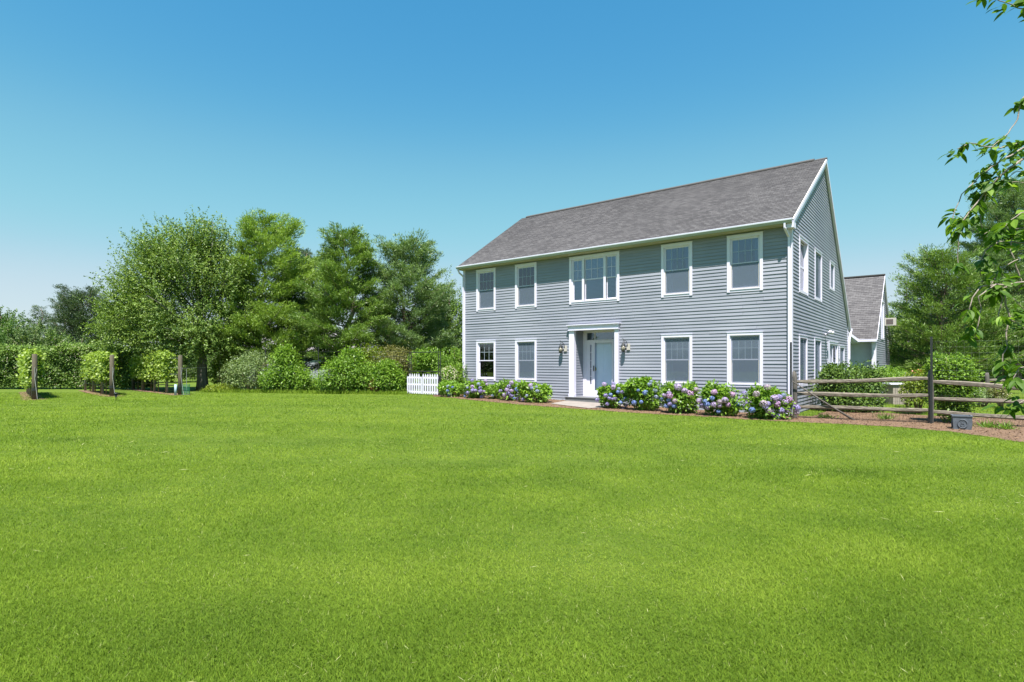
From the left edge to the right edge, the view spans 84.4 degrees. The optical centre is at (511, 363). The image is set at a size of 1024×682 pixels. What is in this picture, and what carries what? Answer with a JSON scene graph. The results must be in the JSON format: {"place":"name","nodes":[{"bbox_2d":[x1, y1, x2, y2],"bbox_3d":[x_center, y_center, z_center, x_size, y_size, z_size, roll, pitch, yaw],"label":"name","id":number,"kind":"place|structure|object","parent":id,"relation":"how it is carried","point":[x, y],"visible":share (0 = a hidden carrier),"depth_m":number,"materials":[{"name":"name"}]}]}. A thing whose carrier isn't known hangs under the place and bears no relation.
{"place":"outdoors","nodes":[
{"label":"outdoors","id":0,"kind":"place"},
{"bbox_2d":[0,374,1023,681],"bbox_3d":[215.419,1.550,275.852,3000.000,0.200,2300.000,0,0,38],"label":"lawn","id":1,"kind":"structure","parent":0,"point":[438,414],"depth_m":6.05,"materials":[{"name":"green plant"}]},
{"bbox_2d":[0,317,32,375],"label":"thicket tree","id":2,"kind":"object","parent":1,"relation":"on","point":[5,335],"visible":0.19,"depth_m":43.97,"materials":[{"name":"green plant"}]},
{"bbox_2d":[0,305,48,355],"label":"leafy tree","id":3,"kind":"object","parent":1,"relation":"on","point":[4,317],"visible":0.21,"depth_m":52.02,"materials":[{"name":"green plant"}]},
{"bbox_2d":[3,315,57,371],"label":"thicket tree","id":4,"kind":"object","parent":1,"relation":"on","point":[34,337],"visible":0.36,"depth_m":42.66,"materials":[{"name":"green plant"}]},
{"bbox_2d":[21,392,44,399],"bbox_3d":[-21.792,1.436,25.515,0.873,0.001,8.964,0,0,-43],"label":"mulch strip","id":5,"kind":"object","parent":1,"relation":"on","point":[25,396],"visible":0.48,"depth_m":24.58,"materials":[{"name":"brown wood"}]},
{"bbox_2d":[17,348,46,388],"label":"grape vine","id":6,"kind":"object","parent":5,"relation":"on","point":[27,356],"visible":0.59,"depth_m":23.04,"materials":[{"name":"green plant"}]},
{"bbox_2d":[26,354,37,399],"bbox_3d":[-21.782,0.585,25.497,0.199,1.930,8.358,0,0,-43],"label":"vine trellis","id":7,"kind":"object","parent":5,"relation":"on","point":[34,391],"visible":0.48,"depth_m":22.54,"materials":[{"name":"brown wood"}]},
{"bbox_2d":[19,349,48,388],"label":"grape vine","id":8,"kind":"object","parent":5,"relation":"on","point":[23,361],"visible":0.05,"depth_m":23.99,"materials":[{"name":"green plant"}]},
{"bbox_2d":[22,304,53,339],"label":"spruce tree","id":9,"kind":"object","parent":1,"relation":"on","point":[37,313],"visible":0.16,"depth_m":55.88,"materials":[{"name":"green plant"}]},
{"bbox_2d":[37,324,80,378],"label":"thicket tree","id":10,"kind":"object","parent":1,"relation":"on","point":[54,340],"visible":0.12,"depth_m":41.97,"materials":[{"name":"green plant"}]},
{"bbox_2d":[43,296,78,375],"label":"spruce tree","id":11,"kind":"object","parent":1,"relation":"on","point":[54,317],"visible":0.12,"depth_m":53.42,"materials":[{"name":"green plant"}]},
{"bbox_2d":[54,333,94,380],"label":"thicket tree","id":12,"kind":"object","parent":1,"relation":"on","point":[81,339],"visible":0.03,"depth_m":41.46,"materials":[{"name":"green plant"}]},
{"bbox_2d":[41,283,114,378],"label":"dark conifer","id":13,"kind":"object","parent":1,"relation":"on","point":[75,306],"visible":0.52,"depth_m":49.05,"materials":[{"name":"green plant"}]},
{"bbox_2d":[0,340,168,388],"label":"hedge","id":14,"kind":"object","parent":1,"relation":"on","point":[59,355],"visible":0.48,"depth_m":31.81,"materials":[{"name":"green plant"}]},
{"bbox_2d":[79,390,119,396],"bbox_3d":[-20.176,1.436,27.426,8.060,0.001,0.943,0,0,44],"label":"mulch strip","id":15,"kind":"object","parent":1,"relation":"on","point":[91,392],"visible":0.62,"depth_m":27.50,"materials":[{"name":"brown wood"}]},
{"bbox_2d":[78,353,91,391],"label":"grape vine","id":16,"kind":"object","parent":15,"relation":"on","point":[83,375],"visible":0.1,"depth_m":28.80,"materials":[{"name":"green plant"}]},
{"bbox_2d":[83,351,95,392],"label":"grape vine","id":17,"kind":"object","parent":15,"relation":"on","point":[88,362],"visible":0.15,"depth_m":27.71,"materials":[{"name":"green plant"}]},
{"bbox_2d":[87,350,109,393],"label":"grape vine","id":18,"kind":"object","parent":15,"relation":"on","point":[94,356],"visible":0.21,"depth_m":26.76,"materials":[{"name":"green plant"}]},
{"bbox_2d":[84,355,114,395],"bbox_3d":[-20.224,0.585,27.501,7.568,1.930,0.197,0,0,45],"label":"vine trellis","id":19,"kind":"object","parent":15,"relation":"on","point":[111,386],"visible":0.73,"depth_m":24.97,"materials":[{"name":"brown wood"}]},
{"bbox_2d":[91,351,120,394],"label":"grape vine","id":20,"kind":"object","parent":15,"relation":"on","point":[102,365],"visible":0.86,"depth_m":25.57,"materials":[{"name":"green plant"}]},
{"bbox_2d":[129,389,189,394],"bbox_3d":[-18.294,1.436,28.899,9.302,0.001,0.903,0,0,44],"label":"mulch strip","id":21,"kind":"object","parent":1,"relation":"on","point":[159,392],"visible":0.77,"depth_m":28.97,"materials":[{"name":"brown soil"}]},
{"bbox_2d":[127,355,139,389],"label":"grape vine","id":22,"kind":"object","parent":21,"relation":"on","point":[133,372],"visible":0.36,"depth_m":30.78,"materials":[{"name":"green plant"}]},
{"bbox_2d":[133,354,147,389],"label":"grape vine","id":23,"kind":"object","parent":21,"relation":"on","point":[139,367],"visible":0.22,"depth_m":29.98,"materials":[{"name":"green plant"}]},
{"bbox_2d":[140,354,157,390],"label":"grape vine","id":24,"kind":"object","parent":21,"relation":"on","point":[145,373],"visible":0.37,"depth_m":29.04,"materials":[{"name":"green plant"}]},
{"bbox_2d":[145,349,166,391],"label":"grape vine","id":25,"kind":"object","parent":21,"relation":"on","point":[154,370],"visible":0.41,"depth_m":28.14,"materials":[{"name":"green plant"}]},
{"bbox_2d":[132,355,183,394],"bbox_3d":[-18.238,0.585,28.823,8.663,1.930,0.198,0,0,44],"label":"vine trellis","id":26,"kind":"object","parent":21,"relation":"on","point":[180,379],"visible":0.62,"depth_m":26.02,"materials":[{"name":"brown wood"}]},
{"bbox_2d":[152,349,177,392],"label":"grape vine","id":27,"kind":"object","parent":21,"relation":"on","point":[166,360],"visible":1,"depth_m":27.23,"materials":[{"name":"green plant"}]},
{"bbox_2d":[152,342,196,382],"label":"thicket tree","id":28,"kind":"object","parent":1,"relation":"on","point":[192,363],"visible":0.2,"depth_m":43.09,"materials":[{"name":"green plant"}]},
{"bbox_2d":[72,205,279,390],"bbox_3d":[-17.998,-3.501,30.913,9.601,10.008,8.764,0,0,38],"label":"broad tree","id":29,"kind":"object","parent":1,"relation":"on","point":[135,315],"visible":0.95,"depth_m":29.43,"materials":[{"name":"green plant"}]},
{"bbox_2d":[182,354,214,380],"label":"thicket tree","id":30,"kind":"object","parent":1,"relation":"on","point":[190,374],"visible":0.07,"depth_m":45.67,"materials":[{"name":"green plant"}]},
{"bbox_2d":[201,382,238,391],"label":"shrub","id":31,"kind":"object","parent":1,"relation":"on","point":[216,387],"visible":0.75,"depth_m":28.54,"materials":[{"name":"green plant"}]},
{"bbox_2d":[207,342,238,387],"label":"shrub","id":32,"kind":"object","parent":1,"relation":"on","point":[216,367],"visible":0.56,"depth_m":30.37,"materials":[{"name":"green plant"}]},
{"bbox_2d":[207,340,248,380],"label":"thicket tree","id":33,"kind":"object","parent":1,"relation":"on","point":[210,364],"visible":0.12,"depth_m":43.67,"materials":[{"name":"green plant"}]},
{"bbox_2d":[217,348,277,389],"bbox_3d":[-13.343,0.343,29.001,2.634,2.319,3.000,0,0,38],"label":"shrub","id":34,"kind":"object","parent":1,"relation":"on","point":[251,366],"visible":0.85,"depth_m":28.61,"materials":[{"name":"green plant"}]},
{"bbox_2d":[209,208,330,388],"bbox_3d":[-13.547,-3.581,31.883,7.322,10.195,7.223,0,0,38],"label":"pine tree","id":35,"kind":"object","parent":1,"relation":"on","point":[273,236],"visible":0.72,"depth_m":30.74,"materials":[{"name":"green plant"}]},
{"bbox_2d":[257,340,312,390],"bbox_3d":[-11.345,0.176,28.402,2.785,2.715,2.067,0,0,-8],"label":"shrub","id":36,"kind":"object","parent":1,"relation":"on","point":[281,377],"visible":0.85,"depth_m":27.96,"materials":[{"name":"green plant"}]},
{"bbox_2d":[244,246,338,371],"bbox_3d":[-12.652,-2.798,33.895,6.034,8.608,6.157,0,0,8],"label":"pine tree","id":37,"kind":"object","parent":1,"relation":"on","point":[307,252],"visible":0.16,"depth_m":33.15,"materials":[{"name":"green plant"}]},
{"bbox_2d":[198,388,413,394],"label":"tall grass","id":38,"kind":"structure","parent":1,"relation":"on","point":[260,390],"depth_m":27.15,"materials":[{"name":"green plant"}]},
{"bbox_2d":[290,370,323,390],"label":"shrub","id":39,"kind":"object","parent":1,"relation":"on","point":[301,383],"visible":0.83,"depth_m":27.93,"materials":[{"name":"green plant"}]},
{"bbox_2d":[247,331,370,380],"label":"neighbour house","id":40,"kind":"structure","parent":1,"relation":"on","point":[316,371],"depth_m":48.22,"materials":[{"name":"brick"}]},
{"bbox_2d":[259,351,407,385],"bbox_3d":[-9.251,0.275,28.600,8.572,1.757,0.007,0,0,13],"label":"deer fence","id":41,"kind":"object","parent":1,"relation":"on","point":[357,356],"visible":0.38,"depth_m":28.13,"materials":[{"name":"grey metal"}]},
{"bbox_2d":[312,343,379,393],"bbox_3d":[-7.974,0.283,27.390,3.053,2.551,3.048,0,0,38],"label":"shrub","id":42,"kind":"object","parent":1,"relation":"on","point":[352,374],"visible":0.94,"depth_m":27.11,"materials":[{"name":"green plant"}]},
{"bbox_2d":[285,221,409,386],"bbox_3d":[-9.224,-3.135,31.377,6.366,9.281,7.138,0,0,38],"label":"pine tree","id":43,"kind":"object","parent":1,"relation":"on","point":[338,282],"visible":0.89,"depth_m":30.47,"materials":[{"name":"green plant"}]},
{"bbox_2d":[352,341,388,379],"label":"shrub","id":44,"kind":"object","parent":1,"relation":"on","point":[369,353],"visible":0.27,"depth_m":29.15,"materials":[{"name":"green plant"}]},
{"bbox_2d":[368,357,406,390],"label":"shrub","id":45,"kind":"object","parent":1,"relation":"on","point":[393,379],"visible":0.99,"depth_m":26.93,"materials":[{"name":"green plant"}]},
{"bbox_2d":[372,340,417,391],"bbox_3d":[-6.018,0.127,29.613,2.792,2.763,3.003,0,0,38],"label":"shrub","id":46,"kind":"object","parent":1,"relation":"on","point":[398,357],"visible":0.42,"depth_m":29.21,"materials":[{"name":"green plant"}]},
{"bbox_2d":[355,227,460,382],"bbox_3d":[-6.344,-3.128,33.563,6.687,9.270,6.854,0,0,-7],"label":"pine tree","id":47,"kind":"object","parent":1,"relation":"on","point":[429,299],"visible":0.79,"depth_m":32.40,"materials":[{"name":"green plant"}]},
{"bbox_2d":[407,374,439,394],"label":"picket gate","id":48,"kind":"structure","parent":1,"relation":"on","point":[420,384],"depth_m":25.96,"materials":[{"name":"white paint"}]},
{"bbox_2d":[409,352,440,394],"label":"garden arch","id":49,"kind":"structure","parent":1,"relation":"on","point":[411,371],"depth_m":25.73,"materials":[{"name":"white wood"}]},
{"bbox_2d":[406,346,446,390],"bbox_3d":[-4.308,0.283,28.777,2.192,2.505,2.462,0,0,38],"label":"shrub","id":50,"kind":"object","parent":1,"relation":"on","point":[427,360],"visible":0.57,"depth_m":28.30,"materials":[{"name":"green plant"}]},
{"bbox_2d":[411,265,461,368],"bbox_3d":[-4.486,-2.517,36.979,6.100,8.035,4.609,0,0,-4],"label":"slender tree","id":51,"kind":"object","parent":1,"relation":"on","point":[453,326],"visible":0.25,"depth_m":36.41,"materials":[{"name":"green plant"}]},
{"bbox_2d":[431,345,461,380],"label":"shrub","id":52,"kind":"object","parent":1,"relation":"on","point":[451,358],"visible":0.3,"depth_m":27.28,"materials":[{"name":"green plant"}]},
{"bbox_2d":[10,428,1017,681],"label":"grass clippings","id":53,"kind":"object","parent":1,"relation":"on","point":[534,566],"depth_m":5.40,"materials":[{"name":"green plant"}]},
{"bbox_2d":[456,157,852,413],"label":"house","id":54,"kind":"structure","parent":1,"relation":"on","point":[737,281],"depth_m":21.64,"materials":[{"name":"paint"}]},
{"bbox_2d":[476,268,495,311],"bbox_3d":[-1.171,-3.359,25.805,1.168,1.918,0.135,0,0,38],"label":"window","id":55,"kind":"structure","parent":54,"relation":"in","point":[485,278],"depth_m":25.84,"materials":[{"name":"white paint"}]},
{"bbox_2d":[476,340,495,380],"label":"window","id":56,"kind":"structure","parent":54,"relation":"in","point":[485,349],"depth_m":25.84,"materials":[{"name":"white paint"}]},
{"bbox_2d":[515,262,536,308],"bbox_3d":[0.615,-3.359,24.411,1.168,1.918,0.135,0,0,38],"label":"window","id":57,"kind":"structure","parent":54,"relation":"in","point":[525,274],"depth_m":24.43,"materials":[{"name":"white paint"}]},
{"bbox_2d":[515,339,536,381],"bbox_3d":[0.615,-0.139,24.411,1.168,1.838,0.135,0,0,38],"label":"window","id":58,"kind":"structure","parent":54,"relation":"in","point":[525,349],"depth_m":24.42,"materials":[{"name":"white paint"}]},
{"bbox_2d":[569,251,619,304],"bbox_3d":[3.261,-3.359,22.370,2.272,1.918,0.176,0,0,38],"label":"window","id":59,"kind":"structure","parent":54,"relation":"in","point":[572,260],"depth_m":22.40,"materials":[{"name":"white paint"}]},
{"bbox_2d":[595,343,611,389],"bbox_3d":[3.735,0.145,22.847,0.940,2.130,0.108,0,0,38],"label":"front door","id":60,"kind":"structure","parent":54,"relation":"in","point":[603,351],"depth_m":22.88,"materials":[{"name":"paint"}]},
{"bbox_2d":[593,340,613,392],"bbox_3d":[3.673,0.145,22.768,0.940,2.130,0.070,0,0,38],"label":"storm door","id":61,"kind":"structure","parent":54,"relation":"in","point":[611,341],"depth_m":22.93,"materials":[{"name":"white paint"}]},
{"bbox_2d":[661,241,692,297],"bbox_3d":[5.969,-3.359,20.333,1.169,1.918,0.297,0,0,38],"label":"window","id":62,"kind":"structure","parent":54,"relation":"in","point":[674,283],"depth_m":20.31,"materials":[{"name":"white paint"}]},
{"bbox_2d":[661,333,692,384],"bbox_3d":[5.919,-0.139,20.269,1.169,1.838,0.135,0,0,38],"label":"window","id":63,"kind":"structure","parent":54,"relation":"in","point":[676,349],"depth_m":20.29,"materials":[{"name":"white paint"}]},
{"bbox_2d":[726,231,762,292],"bbox_3d":[7.814,-3.359,18.888,1.169,1.918,0.293,0,0,38],"label":"window","id":64,"kind":"structure","parent":54,"relation":"in","point":[745,276],"depth_m":18.84,"materials":[{"name":"white paint"}]},
{"bbox_2d":[726,331,762,386],"bbox_3d":[7.766,-0.139,18.826,1.169,1.838,0.135,0,0,38],"label":"window","id":65,"kind":"structure","parent":54,"relation":"in","point":[744,349],"depth_m":18.83,"materials":[{"name":"white paint"}]},
{"bbox_2d":[799,334,807,386],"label":"window","id":66,"kind":"structure","parent":54,"relation":"in","point":[803,339],"depth_m":19.41,"materials":[{"name":"white paint"}]},
{"bbox_2d":[799,235,808,295],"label":"window","id":67,"kind":"structure","parent":54,"relation":"in","point":[803,249],"depth_m":19.74,"materials":[{"name":"white paint"}]},
{"bbox_2d":[814,337,821,384],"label":"window","id":68,"kind":"structure","parent":54,"relation":"in","point":[817,341],"depth_m":21.42,"materials":[{"name":"white paint"}]},
{"bbox_2d":[814,248,822,301],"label":"window","id":69,"kind":"structure","parent":54,"relation":"in","point":[818,255],"depth_m":21.53,"materials":[{"name":"white paint"}]},
{"bbox_2d":[829,260,834,290],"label":"window","id":70,"kind":"structure","parent":54,"relation":"in","point":[832,265],"depth_m":24.09,"materials":[{"name":"white paint"}]},
{"bbox_2d":[829,341,837,364],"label":"window","id":71,"kind":"structure","parent":54,"relation":"in","point":[833,349],"depth_m":24.42,"materials":[{"name":"white paint"}]},
{"bbox_2d":[839,345,844,371],"bbox_3d":[15.169,0.360,26.000,0.105,2.380,1.438,0,0,38],"label":"side door","id":72,"kind":"structure","parent":54,"relation":"in","point":[841,348],"depth_m":26.03,"materials":[{"name":"white paint"}]},
{"bbox_2d":[433,393,1023,441],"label":"mulch bed","id":73,"kind":"object","parent":1,"relation":"on","point":[920,426],"visible":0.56,"depth_m":16.52,"materials":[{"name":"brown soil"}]},
{"bbox_2d":[433,362,467,393],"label":"flowering shrub","id":74,"kind":"object","parent":73,"relation":"on","point":[452,375],"visible":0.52,"depth_m":26.13,"materials":[{"name":"green plant"}]},
{"bbox_2d":[437,380,465,396],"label":"hydrangea","id":75,"kind":"object","parent":73,"relation":"on","point":[449,388],"visible":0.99,"depth_m":24.40,"materials":[{"name":"green plant"}]},
{"bbox_2d":[462,378,487,398],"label":"hydrangea","id":76,"kind":"object","parent":73,"relation":"on","point":[474,388],"visible":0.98,"depth_m":23.52,"materials":[{"name":"green plant"}]},
{"bbox_2d":[484,382,504,398],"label":"hydrangea","id":77,"kind":"object","parent":73,"relation":"on","point":[492,390],"visible":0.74,"depth_m":23.37,"materials":[{"name":"green plant"}]},
{"bbox_2d":[496,378,523,400],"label":"hydrangea","id":78,"kind":"object","parent":73,"relation":"on","point":[509,388],"visible":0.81,"depth_m":22.57,"materials":[{"name":"purple plant"}]},
{"bbox_2d":[513,379,552,402],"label":"hydrangea","id":79,"kind":"object","parent":73,"relation":"on","point":[531,392],"visible":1,"depth_m":21.69,"materials":[{"name":"green plant"}]},
{"bbox_2d":[595,382,630,408],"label":"hydrangea","id":80,"kind":"object","parent":73,"relation":"on","point":[609,395],"visible":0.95,"depth_m":19.75,"materials":[{"name":"green plant"}]},
{"bbox_2d":[622,376,664,410],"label":"hydrangea","id":81,"kind":"object","parent":73,"relation":"on","point":[642,391],"visible":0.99,"depth_m":19.07,"materials":[{"name":"green plant"}]},
{"bbox_2d":[660,380,704,413],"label":"hydrangea","id":82,"kind":"object","parent":73,"relation":"on","point":[680,399],"visible":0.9,"depth_m":18.25,"materials":[{"name":"green plant"}]},
{"bbox_2d":[696,378,747,415],"bbox_3d":[6.630,1.097,17.721,1.504,1.252,1.252,0,0,38],"label":"hydrangea","id":83,"kind":"object","parent":73,"relation":"on","point":[718,400],"visible":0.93,"depth_m":17.52,"materials":[{"name":"green plant"}]},
{"bbox_2d":[739,381,800,419],"bbox_3d":[7.595,1.128,16.801,1.626,1.196,1.308,0,0,38],"label":"hydrangea","id":84,"kind":"object","parent":73,"relation":"on","point":[768,401],"visible":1,"depth_m":16.56,"materials":[{"name":"green plant"}]},
{"bbox_2d":[790,342,791,415],"bbox_3d":[8.480,0.525,17.160,0.056,2.349,0.044,0,0,38],"label":"net stake","id":85,"kind":"object","parent":73,"relation":"on","point":[790,371],"visible":0.64,"depth_m":17.15,"materials":[{"name":"black metal"}]},
{"bbox_2d":[792,381,854,419],"bbox_3d":[9.182,1.096,16.686,1.649,1.164,0.066,0,0,24],"label":"brace pole","id":86,"kind":"object","parent":73,"relation":"on","point":[844,414],"visible":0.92,"depth_m":16.61,"materials":[{"name":"wood"}]},
{"bbox_2d":[792,370,1023,423],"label":"split rail fence","id":87,"kind":"object","parent":73,"relation":"on","point":[795,393],"visible":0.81,"depth_m":15.74,"materials":[{"name":"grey wood"}]},
{"bbox_2d":[930,337,932,423],"bbox_3d":[11.454,0.482,15.419,0.056,2.435,0.044,0,0,38],"label":"net stake","id":88,"kind":"object","parent":73,"relation":"on","point":[931,380],"visible":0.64,"depth_m":15.40,"materials":[{"name":"black metal"}]},
{"bbox_2d":[950,414,972,429],"bbox_3d":[11.281,1.472,14.169,0.413,0.355,0.413,0,0,33],"label":"planter box","id":89,"kind":"object","parent":73,"relation":"on","point":[960,421],"visible":1,"depth_m":14.03,"materials":[{"name":"grey stone"}]},
{"bbox_2d":[973,419,999,427],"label":"weed tuft","id":90,"kind":"object","parent":73,"relation":"on","point":[987,425],"visible":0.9,"depth_m":14.40,"materials":[{"name":"green plant"}]},
{"bbox_2d":[992,421,1019,429],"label":"weed tuft","id":91,"kind":"object","parent":73,"relation":"on","point":[1006,426],"visible":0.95,"depth_m":14.07,"materials":[{"name":"green plant"}]},
{"bbox_2d":[807,359,889,412],"bbox_3d":[11.868,0.763,19.878,2.476,1.940,3.198,0,0,38],"label":"shrub","id":92,"kind":"object","parent":1,"relation":"on","point":[834,372],"visible":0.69,"depth_m":19.29,"materials":[{"name":"green plant"}]},
{"bbox_2d":[844,274,891,373],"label":"annex building","id":93,"kind":"structure","parent":1,"relation":"on","point":[867,300],"depth_m":30.01,"materials":[{"name":"paint"}]},
{"bbox_2d":[881,300,883,339],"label":"window","id":94,"kind":"structure","parent":93,"relation":"in","point":[882,309],"depth_m":31.11,"materials":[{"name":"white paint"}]},
{"bbox_2d":[884,317,896,325],"bbox_3d":[21.333,-2.347,31.834,0.540,0.440,0.522,0,0,38],"label":"air conditioner","id":95,"kind":"object","parent":93,"relation":"attached to","point":[890,321],"visible":1,"depth_m":31.65,"materials":[{"name":"grey metal"}]},
{"bbox_2d":[874,365,908,382],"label":"shrub","id":96,"kind":"object","parent":1,"relation":"on","point":[888,373],"visible":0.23,"depth_m":24.87,"materials":[{"name":"green plant"}]},
{"bbox_2d":[883,383,905,404],"bbox_3d":[15.610,1.225,23.000,0.860,0.850,0.720,0,0,0],"label":"wooden bin","id":97,"kind":"object","parent":1,"relation":"on","point":[892,388],"visible":0.45,"depth_m":22.71,"materials":[{"name":"white paint"}]},
{"bbox_2d":[898,368,927,413],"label":"shrub","id":98,"kind":"object","parent":1,"relation":"on","point":[918,385],"visible":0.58,"depth_m":18.28,"materials":[{"name":"green plant"}]},
{"bbox_2d":[888,288,944,373],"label":"leafy tree","id":99,"kind":"object","parent":1,"relation":"on","point":[904,301],"visible":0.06,"depth_m":43.68,"materials":[{"name":"green plant"}]},
{"bbox_2d":[885,241,1023,381],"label":"pine tree","id":100,"kind":"object","parent":1,"relation":"on","point":[938,262],"visible":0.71,"depth_m":32.00,"materials":[{"name":"green plant"}]},
{"bbox_2d":[918,174,1023,378],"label":"pine tree","id":101,"kind":"object","parent":1,"relation":"on","point":[1009,205],"visible":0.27,"depth_m":35.87,"materials":[{"name":"green plant"}]},
{"bbox_2d":[925,290,1023,383],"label":"pine tree","id":102,"kind":"object","parent":1,"relation":"on","point":[993,354],"visible":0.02,"depth_m":38.91,"materials":[{"name":"green plant"}]},
{"bbox_2d":[938,0,1023,418],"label":"cherry tree","id":103,"kind":"object","parent":1,"relation":"on","point":[997,230],"visible":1,"depth_m":1.60,"materials":[{"name":"green plant"}]},
{"bbox_2d":[976,387,993,406],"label":"shrub","id":104,"kind":"object","parent":1,"relation":"on","point":[984,395],"visible":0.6,"depth_m":21.34,"materials":[{"name":"green plant"}]},
{"bbox_2d":[986,383,1012,407],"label":"shrub","id":105,"kind":"object","parent":1,"relation":"on","point":[1002,394],"visible":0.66,"depth_m":20.96,"materials":[{"name":"green plant"}]},
{"bbox_2d":[985,373,1023,390],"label":"rail fence","id":106,"kind":"object","parent":1,"relation":"on","point":[987,379],"visible":0.3,"depth_m":26.96,"materials":[{"name":"grey wood"}]},
{"bbox_2d":[0,0,1023,362],"label":"sky","id":107,"kind":"structure","parent":0,"point":[460,122],"materials":[{"name":"blue"}]},
{"bbox_2d":[551,401,622,407],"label":"paving","id":108,"kind":"structure","parent":0,"point":[583,404],"depth_m":21.11,"materials":[{"name":"stone"}]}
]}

